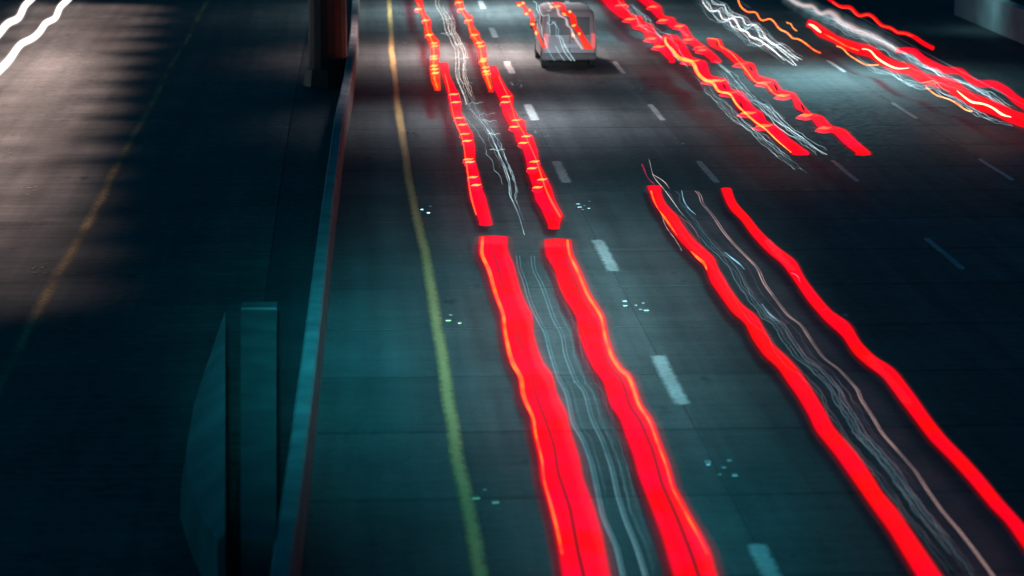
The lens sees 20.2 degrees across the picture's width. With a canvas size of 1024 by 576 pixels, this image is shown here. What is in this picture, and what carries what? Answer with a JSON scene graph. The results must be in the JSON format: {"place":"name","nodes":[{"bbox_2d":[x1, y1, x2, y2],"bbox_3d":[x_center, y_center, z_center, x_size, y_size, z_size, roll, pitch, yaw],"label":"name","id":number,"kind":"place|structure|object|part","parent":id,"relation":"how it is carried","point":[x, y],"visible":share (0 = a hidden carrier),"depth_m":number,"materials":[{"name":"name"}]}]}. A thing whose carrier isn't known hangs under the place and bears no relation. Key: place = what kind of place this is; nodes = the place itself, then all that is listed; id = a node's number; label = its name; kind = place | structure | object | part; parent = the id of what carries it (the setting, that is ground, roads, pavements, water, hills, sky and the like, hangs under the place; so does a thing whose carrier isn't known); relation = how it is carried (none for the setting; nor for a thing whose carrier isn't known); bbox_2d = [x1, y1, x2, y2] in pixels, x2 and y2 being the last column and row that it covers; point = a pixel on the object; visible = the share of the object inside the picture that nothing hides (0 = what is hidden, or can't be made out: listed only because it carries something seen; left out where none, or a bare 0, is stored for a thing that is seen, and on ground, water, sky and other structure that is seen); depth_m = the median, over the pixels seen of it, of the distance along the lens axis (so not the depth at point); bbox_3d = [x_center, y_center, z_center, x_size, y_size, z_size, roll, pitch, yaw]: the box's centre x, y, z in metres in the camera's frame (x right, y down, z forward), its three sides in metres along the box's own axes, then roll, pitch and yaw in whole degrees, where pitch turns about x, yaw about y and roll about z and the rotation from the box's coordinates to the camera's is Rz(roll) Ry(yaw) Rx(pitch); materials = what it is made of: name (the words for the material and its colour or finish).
{"place":"outdoors","nodes":[
{"label":"outdoors","id":0,"kind":"place"},
{"bbox_2d":[0,0,308,575],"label":"oncoming road","id":1,"kind":"structure","parent":0,"point":[148,158],"depth_m":61.52,"materials":[{"name":"black asphalt"}]},
{"bbox_2d":[180,302,277,575],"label":"sign base","id":2,"kind":"object","parent":1,"relation":"on","point":[203,505],"visible":1,"depth_m":39.82,"materials":[{"name":"concrete"}]},
{"bbox_2d":[227,0,1023,575],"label":"road","id":3,"kind":"structure","parent":0,"point":[873,190],"depth_m":55.96,"materials":[{"name":"grey asphalt"}]},
{"bbox_2d":[270,0,359,575],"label":"median barrier","id":4,"kind":"object","parent":3,"relation":"on","point":[288,552],"visible":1,"depth_m":46.23,"materials":[{"name":"concrete"}]},
{"bbox_2d":[303,0,347,87],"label":"sign column","id":5,"kind":"structure","parent":3,"relation":"on","point":[328,44],"depth_m":90.44,"materials":[{"name":"paint"}]},
{"bbox_2d":[471,489,498,502],"bbox_3d":[-0.411,2.939,40.752,0.355,0.024,0.814,-2,11,-8],"label":"road marker","id":6,"kind":"object","parent":3,"relation":"on","point":[478,497],"visible":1,"depth_m":40.60,"materials":[{"name":"ceramic"}]},
{"bbox_2d":[491,245,584,575],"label":"light trail","id":7,"kind":"object","parent":3,"relation":"on","point":[579,557],"visible":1,"depth_m":37.31,"materials":[{"name":"red"}]},
{"bbox_2d":[530,2,595,66],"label":"van","id":8,"kind":"object","parent":3,"relation":"on","point":[565,31],"visible":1,"depth_m":95.42,"materials":[{"name":"white paint"}]},
{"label":"side window","id":9,"kind":"part","parent":8,"relation":"part of","materials":[{"name":"grey glass"}]},
{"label":"rear window","id":10,"kind":"part","parent":8,"relation":"part of","materials":[{"name":"grey glass"}]},
{"bbox_2d":[561,243,699,575],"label":"light trail","id":11,"kind":"object","parent":3,"relation":"on","point":[689,549],"visible":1,"depth_m":37.63,"materials":[{"name":"red"}]},
{"bbox_2d":[622,299,648,310],"bbox_3d":[2.345,0.328,54.794,0.472,0.024,1.101,-2,11,-8],"label":"road marker","id":12,"kind":"object","parent":3,"relation":"on","point":[624,300],"visible":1,"depth_m":54.81,"materials":[{"name":"ceramic"}]},
{"bbox_2d":[704,459,737,475],"bbox_3d":[3.083,2.638,42.372,0.426,0.024,1.013,0,11,-2],"label":"road marker","id":13,"kind":"object","parent":3,"relation":"on","point":[707,462],"visible":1,"depth_m":42.54,"materials":[{"name":"ceramic"}]},
{"bbox_2d":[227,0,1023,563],"bbox_3d":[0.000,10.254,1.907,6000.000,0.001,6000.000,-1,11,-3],"label":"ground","id":14,"kind":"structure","parent":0,"point":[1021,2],"depth_m":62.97,"materials":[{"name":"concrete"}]},
{"bbox_2d":[954,0,1023,43],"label":"roadside wall","id":15,"kind":"structure","parent":14,"relation":"on","point":[1005,18],"depth_m":108.20,"materials":[{"name":"concrete"}]}
]}

